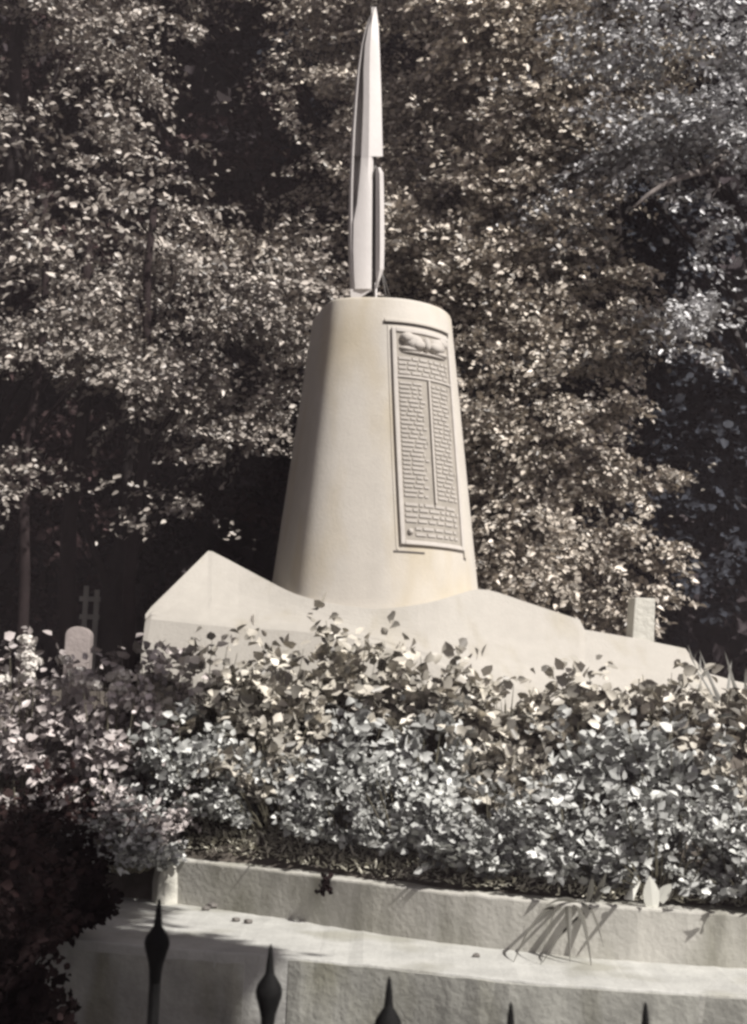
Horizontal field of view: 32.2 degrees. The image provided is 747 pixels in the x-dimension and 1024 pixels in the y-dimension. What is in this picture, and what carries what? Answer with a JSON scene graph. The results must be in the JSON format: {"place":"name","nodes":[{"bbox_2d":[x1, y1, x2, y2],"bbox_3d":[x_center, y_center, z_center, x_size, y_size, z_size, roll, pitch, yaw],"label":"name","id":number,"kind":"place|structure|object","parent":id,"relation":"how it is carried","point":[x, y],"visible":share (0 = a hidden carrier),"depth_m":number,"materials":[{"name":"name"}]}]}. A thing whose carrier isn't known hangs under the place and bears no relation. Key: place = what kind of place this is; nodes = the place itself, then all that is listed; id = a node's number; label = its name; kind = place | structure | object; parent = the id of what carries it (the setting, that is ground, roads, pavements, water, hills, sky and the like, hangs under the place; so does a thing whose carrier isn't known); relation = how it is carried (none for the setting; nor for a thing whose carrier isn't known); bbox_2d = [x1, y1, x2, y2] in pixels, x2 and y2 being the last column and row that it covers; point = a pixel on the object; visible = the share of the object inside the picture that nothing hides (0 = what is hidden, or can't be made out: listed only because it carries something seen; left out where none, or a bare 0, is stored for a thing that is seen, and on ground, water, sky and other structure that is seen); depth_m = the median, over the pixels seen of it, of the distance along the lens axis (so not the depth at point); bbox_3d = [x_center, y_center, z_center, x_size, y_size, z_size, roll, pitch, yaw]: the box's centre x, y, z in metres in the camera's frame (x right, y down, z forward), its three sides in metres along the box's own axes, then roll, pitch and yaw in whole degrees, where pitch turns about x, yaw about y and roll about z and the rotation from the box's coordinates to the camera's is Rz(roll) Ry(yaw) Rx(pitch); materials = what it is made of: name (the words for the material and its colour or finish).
{"place":"outdoors","nodes":[
{"label":"outdoors","id":0,"kind":"place"},
{"bbox_2d":[0,785,94,966],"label":"dark shrub","id":1,"kind":"object","parent":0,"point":[21,880],"visible":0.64,"depth_m":6.38,"materials":[{"name":"black plant"}]},
{"bbox_2d":[0,680,746,907],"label":"soil ground","id":2,"kind":"structure","parent":0,"point":[136,885],"depth_m":8.48,"materials":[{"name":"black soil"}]},
{"bbox_2d":[0,760,94,834],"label":"grey shrub","id":3,"kind":"object","parent":2,"relation":"on","point":[33,781],"visible":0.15,"depth_m":9.00,"materials":[{"name":"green plant"}]},
{"bbox_2d":[0,626,97,796],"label":"flowering shrub","id":4,"kind":"object","parent":2,"relation":"on","point":[26,743],"visible":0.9,"depth_m":9.49,"materials":[{"name":"grey plant"}]},
{"bbox_2d":[0,756,140,846],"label":"copper shrub","id":5,"kind":"object","parent":2,"relation":"on","point":[64,782],"visible":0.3,"depth_m":8.86,"materials":[{"name":"brown plant"}]},
{"bbox_2d":[58,626,93,749],"bbox_3d":[-2.368,1.408,10.314,0.256,0.986,0.125,6,-9,-26],"label":"marker stone","id":6,"kind":"object","parent":2,"relation":"on","point":[78,641],"visible":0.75,"depth_m":10.29,"materials":[{"name":"grey stone"}]},
{"bbox_2d":[79,586,100,673],"bbox_3d":[-3.399,1.712,16.135,0.613,1.571,0.060,2,-8,0],"label":"picket fence","id":7,"kind":"object","parent":2,"relation":"on","point":[85,598],"visible":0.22,"depth_m":16.18,"materials":[{"name":"wood"}]},
{"bbox_2d":[0,79,194,689],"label":"slim tree","id":8,"kind":"object","parent":2,"relation":"on","point":[30,433],"visible":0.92,"depth_m":14.04,"materials":[{"name":"grey plant"}]},
{"bbox_2d":[0,141,219,678],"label":"slim tree","id":9,"kind":"object","parent":2,"relation":"on","point":[67,583],"visible":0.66,"depth_m":14.78,"materials":[{"name":"grey plant"}]},
{"bbox_2d":[59,641,185,798],"bbox_3d":[-1.854,1.522,9.545,0.945,1.163,0.941,2,-8,0],"label":"flowering shrub","id":10,"kind":"object","parent":2,"relation":"on","point":[112,747],"visible":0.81,"depth_m":9.39,"materials":[{"name":"grey plant"}]},
{"bbox_2d":[61,776,192,875],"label":"grey shrub","id":11,"kind":"object","parent":2,"relation":"on","point":[131,853],"visible":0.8,"depth_m":8.29,"materials":[{"name":"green plant"}]},
{"bbox_2d":[57,762,201,855],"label":"grey shrub","id":12,"kind":"object","parent":2,"relation":"on","point":[166,825],"visible":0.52,"depth_m":8.68,"materials":[{"name":"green plant"}]},
{"bbox_2d":[0,0,311,449],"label":"broadleaf tree","id":13,"kind":"object","parent":2,"relation":"on","point":[20,15],"visible":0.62,"depth_m":15.73,"materials":[{"name":"grey plant"}]},
{"bbox_2d":[117,633,212,744],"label":"flowering shrub","id":14,"kind":"object","parent":2,"relation":"on","point":[183,688],"visible":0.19,"depth_m":10.20,"materials":[{"name":"grey plant"}]},
{"bbox_2d":[58,130,285,686],"bbox_3d":[-2.487,-1.184,14.506,2.301,6.749,2.583,-3,-10,31],"label":"slim tree","id":15,"kind":"object","parent":2,"relation":"on","point":[129,598],"visible":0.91,"depth_m":14.24,"materials":[{"name":"grey plant"}]},
{"bbox_2d":[120,697,247,815],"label":"shrub","id":16,"kind":"object","parent":2,"relation":"on","point":[151,762],"visible":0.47,"depth_m":9.17,"materials":[{"name":"grey plant"}]},
{"bbox_2d":[0,206,383,687],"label":"broadleaf tree","id":17,"kind":"object","parent":2,"relation":"on","point":[125,374],"visible":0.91,"depth_m":14.33,"materials":[{"name":"grey plant"}]},
{"bbox_2d":[132,614,260,745],"bbox_3d":[-1.323,1.343,10.056,1.088,1.095,1.038,-2,-9,24],"label":"broad leaf shrub","id":18,"kind":"object","parent":2,"relation":"on","point":[208,695],"visible":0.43,"depth_m":9.88,"materials":[{"name":"grey plant"}]},
{"bbox_2d":[146,733,264,822],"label":"fine leaf shrub","id":19,"kind":"object","parent":2,"relation":"on","point":[203,800],"visible":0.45,"depth_m":8.83,"materials":[{"name":"grey plant"}]},
{"bbox_2d":[0,0,435,680],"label":"broadleaf tree","id":20,"kind":"object","parent":2,"relation":"on","point":[54,438],"visible":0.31,"depth_m":18.79,"materials":[{"name":"black plant"}]},
{"bbox_2d":[0,0,510,385],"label":"broadleaf tree","id":21,"kind":"object","parent":2,"relation":"on","point":[322,13],"visible":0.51,"depth_m":16.56,"materials":[{"name":"grey plant"}]},
{"bbox_2d":[197,705,322,807],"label":"shrub","id":22,"kind":"object","parent":2,"relation":"on","point":[278,734],"visible":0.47,"depth_m":8.91,"materials":[{"name":"grey plant"}]},
{"bbox_2d":[200,736,348,832],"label":"fine leaf shrub","id":23,"kind":"object","parent":2,"relation":"on","point":[236,812],"visible":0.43,"depth_m":8.71,"materials":[{"name":"grey plant"}]},
{"bbox_2d":[211,628,350,759],"bbox_3d":[-0.733,1.396,9.965,1.108,1.005,1.118,2,-8,0],"label":"broad leaf shrub","id":24,"kind":"object","parent":2,"relation":"on","point":[272,698],"visible":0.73,"depth_m":9.62,"materials":[{"name":"grey plant"}]},
{"bbox_2d":[270,755,396,849],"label":"fine leaf shrub","id":25,"kind":"object","parent":2,"relation":"on","point":[307,821],"visible":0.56,"depth_m":8.31,"materials":[{"name":"grey plant"}]},
{"bbox_2d":[270,696,408,808],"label":"shrub","id":26,"kind":"object","parent":2,"relation":"on","point":[346,752],"visible":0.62,"depth_m":8.80,"materials":[{"name":"grey plant"}]},
{"bbox_2d":[290,591,420,740],"bbox_3d":[-0.147,1.213,10.148,1.068,1.156,1.104,2,-8,0],"label":"broad leaf shrub","id":27,"kind":"object","parent":2,"relation":"on","point":[354,682],"visible":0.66,"depth_m":9.98,"materials":[{"name":"grey plant"}]},
{"bbox_2d":[38,0,673,664],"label":"broadleaf tree","id":28,"kind":"object","parent":2,"relation":"on","point":[186,52],"visible":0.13,"depth_m":19.11,"materials":[{"name":"black plant"}]},
{"bbox_2d":[0,0,746,682],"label":"woodland","id":29,"kind":"object","parent":2,"relation":"on","point":[240,550],"visible":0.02,"depth_m":22.58,"materials":[{"name":"plant"}]},
{"bbox_2d":[340,749,484,856],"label":"fine leaf shrub","id":30,"kind":"object","parent":2,"relation":"on","point":[402,828],"visible":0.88,"depth_m":8.04,"materials":[{"name":"grey plant"}]},
{"bbox_2d":[353,695,497,805],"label":"shrub","id":31,"kind":"object","parent":2,"relation":"on","point":[438,764],"visible":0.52,"depth_m":8.71,"materials":[{"name":"grey plant"}]},
{"bbox_2d":[367,637,505,747],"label":"broad leaf shrub","id":32,"kind":"object","parent":2,"relation":"on","point":[425,698],"visible":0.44,"depth_m":9.80,"materials":[{"name":"grey plant"}]},
{"bbox_2d":[138,7,743,730],"bbox_3d":[1.068,-1.458,12.063,5.807,7.169,2.740,2,-8,0],"label":"memorial","id":33,"kind":"object","parent":2,"relation":"on","point":[376,525],"visible":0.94,"depth_m":11.37,"materials":[{"name":"stone"}]},
{"bbox_2d":[626,598,654,641],"bbox_3d":[2.410,1.057,11.717,0.232,0.552,0.160,4,-8,-12],"label":"stone post","id":34,"kind":"object","parent":33,"relation":"on","point":[640,617],"visible":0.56,"depth_m":11.66,"materials":[{"name":"beige stone"}]},
{"bbox_2d":[242,0,746,672],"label":"evergreen tree","id":35,"kind":"object","parent":2,"relation":"on","point":[680,434],"visible":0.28,"depth_m":17.77,"materials":[{"name":"black plant"}]},
{"bbox_2d":[413,769,577,879],"bbox_3d":[0.737,1.880,7.885,0.990,0.636,0.897,2,-8,0],"label":"fine leaf shrub","id":36,"kind":"object","parent":2,"relation":"on","point":[470,845],"visible":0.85,"depth_m":7.61,"materials":[{"name":"grey plant"}]},
{"bbox_2d":[422,719,569,819],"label":"shrub","id":37,"kind":"object","parent":2,"relation":"on","point":[498,758],"visible":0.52,"depth_m":8.49,"materials":[{"name":"grey plant"}]},
{"bbox_2d":[458,665,573,746],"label":"broad leaf shrub","id":38,"kind":"object","parent":2,"relation":"on","point":[496,728],"visible":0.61,"depth_m":9.72,"materials":[{"name":"grey plant"}]},
{"bbox_2d":[306,0,735,640],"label":"broadleaf tree","id":39,"kind":"object","parent":2,"relation":"on","point":[518,558],"visible":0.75,"depth_m":14.37,"materials":[{"name":"grey plant"}]},
{"bbox_2d":[354,0,738,633],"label":"broadleaf tree","id":40,"kind":"object","parent":2,"relation":"on","point":[473,57],"visible":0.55,"depth_m":15.19,"materials":[{"name":"beige plant"}]},
{"bbox_2d":[513,872,606,965],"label":"strap leaf plant","id":41,"kind":"object","parent":2,"relation":"on","point":[589,899],"visible":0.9,"depth_m":7.13,"materials":[{"name":"grey plant"}]},
{"bbox_2d":[490,767,653,885],"bbox_3d":[1.219,1.859,7.679,0.967,0.682,0.913,8,-10,-38],"label":"fine leaf shrub","id":42,"kind":"object","parent":2,"relation":"on","point":[578,829],"visible":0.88,"depth_m":7.45,"materials":[{"name":"grey plant"}]},
{"bbox_2d":[521,654,649,752],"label":"broad leaf shrub","id":43,"kind":"object","parent":2,"relation":"on","point":[585,701],"visible":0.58,"depth_m":9.70,"materials":[{"name":"grey plant"}]},
{"bbox_2d":[518,704,668,818],"bbox_3d":[1.463,1.666,8.649,1.049,0.749,1.090,2,-8,0],"label":"shrub","id":44,"kind":"object","parent":2,"relation":"on","point":[604,765],"visible":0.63,"depth_m":8.44,"materials":[{"name":"grey plant"}]},
{"bbox_2d":[483,0,746,390],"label":"broadleaf tree","id":45,"kind":"object","parent":2,"relation":"on","point":[700,130],"visible":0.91,"depth_m":14.37,"materials":[{"name":"grey plant"}]},
{"bbox_2d":[574,781,730,896],"bbox_3d":[1.606,1.878,7.478,0.925,0.640,0.866,9,-11,-41],"label":"fine leaf shrub","id":46,"kind":"object","parent":2,"relation":"on","point":[653,844],"visible":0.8,"depth_m":7.37,"materials":[{"name":"grey plant"}]},
{"bbox_2d":[599,659,723,752],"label":"broad leaf shrub","id":47,"kind":"object","parent":2,"relation":"on","point":[655,699],"visible":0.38,"depth_m":9.74,"materials":[{"name":"grey plant"}]},
{"bbox_2d":[599,706,746,819],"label":"shrub","id":48,"kind":"object","parent":2,"relation":"on","point":[673,767],"visible":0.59,"depth_m":8.47,"materials":[{"name":"grey plant"}]},
{"bbox_2d":[687,646,708,677],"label":"sword leaf plant","id":49,"kind":"object","parent":2,"relation":"on","point":[703,674],"visible":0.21,"depth_m":11.64,"materials":[{"name":"grey plant"}]},
{"bbox_2d":[664,778,746,902],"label":"fine leaf shrub","id":50,"kind":"object","parent":2,"relation":"on","point":[729,857],"visible":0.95,"depth_m":7.32,"materials":[{"name":"grey plant"}]},
{"bbox_2d":[676,678,746,753],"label":"broad leaf shrub","id":51,"kind":"object","parent":2,"relation":"on","point":[732,701],"visible":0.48,"depth_m":9.79,"materials":[{"name":"grey plant"}]},
{"bbox_2d":[679,719,746,819],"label":"shrub","id":52,"kind":"object","parent":2,"relation":"on","point":[740,773],"visible":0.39,"depth_m":8.43,"materials":[{"name":"grey plant"}]},
{"bbox_2d":[690,650,746,704],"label":"sword leaf plant","id":53,"kind":"object","parent":2,"relation":"on","point":[729,681],"visible":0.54,"depth_m":11.19,"materials":[{"name":"grey plant"}]},
{"bbox_2d":[0,0,746,680],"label":"hillside","id":54,"kind":"structure","parent":0,"point":[266,540],"depth_m":26.62,"materials":[{"name":"black plant"}]},
{"label":"pavement","id":55,"kind":"structure","parent":0,"visible":0},
{"bbox_2d":[0,888,81,1023],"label":"dark shrub","id":56,"kind":"object","parent":55,"relation":"on","point":[26,997],"visible":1,"depth_m":5.61,"materials":[{"name":"black plant"}]},
{"bbox_2d":[36,896,746,1023],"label":"stone step","id":57,"kind":"object","parent":55,"relation":"on","point":[214,967],"visible":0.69,"depth_m":6.92,"materials":[{"name":"grey stone"}]},
{"bbox_2d":[0,785,123,947],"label":"dark shrub","id":58,"kind":"object","parent":57,"relation":"on","point":[90,892],"visible":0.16,"depth_m":7.10,"materials":[{"name":"black plant"}]},
{"bbox_2d":[152,855,177,904],"bbox_3d":[-1.367,2.458,8.651,0.247,0.386,0.261,7,-10,-35],"label":"end stone","id":59,"kind":"object","parent":57,"relation":"on","point":[165,887],"visible":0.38,"depth_m":8.53,"materials":[{"name":"beige stone"}]},
{"bbox_2d":[202,906,209,910],"bbox_3d":[-1.075,2.542,8.300,0.047,0.030,0.046,8,-10,-38],"label":"pebble","id":60,"kind":"object","parent":57,"relation":"on","point":[206,908],"visible":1,"depth_m":8.29,"materials":[{"name":"grey stone"}]},
{"bbox_2d":[208,903,216,908],"bbox_3d":[-1.038,2.551,8.388,0.076,0.045,0.061,2,-8,0],"label":"pebble","id":61,"kind":"object","parent":57,"relation":"on","point":[212,905],"visible":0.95,"depth_m":8.37,"materials":[{"name":"grey stone"}]},
{"bbox_2d":[232,917,239,921],"bbox_3d":[-0.842,2.499,7.940,0.048,0.027,0.040,7,-10,-31],"label":"pebble","id":62,"kind":"object","parent":57,"relation":"on","point":[235,919],"visible":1,"depth_m":7.93,"materials":[{"name":"grey stone"}]},
{"bbox_2d":[244,919,252,923],"bbox_3d":[-0.761,2.493,7.886,0.049,0.031,0.044,7,-10,-32],"label":"pebble","id":63,"kind":"object","parent":57,"relation":"on","point":[247,921],"visible":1,"depth_m":7.87,"materials":[{"name":"grey stone"}]},
{"bbox_2d":[177,858,746,967],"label":"kerb wall","id":64,"kind":"structure","parent":57,"relation":"on","point":[715,936],"depth_m":7.40,"materials":[{"name":"concrete"}]},
{"bbox_2d":[314,872,333,896],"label":"weed","id":65,"kind":"object","parent":64,"relation":"attached to","point":[325,883],"visible":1,"depth_m":7.89,"materials":[{"name":"black plant"}]},
{"bbox_2d":[624,876,671,906],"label":"leaf plant","id":66,"kind":"object","parent":64,"relation":"on","point":[653,895],"visible":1,"depth_m":7.16,"materials":[{"name":"white plant"}]},
{"bbox_2d":[144,898,648,1023],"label":"iron fence","id":67,"kind":"object","parent":55,"relation":"on","point":[268,987],"visible":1,"depth_m":2.64,"materials":[{"name":"black metal"}]}
]}

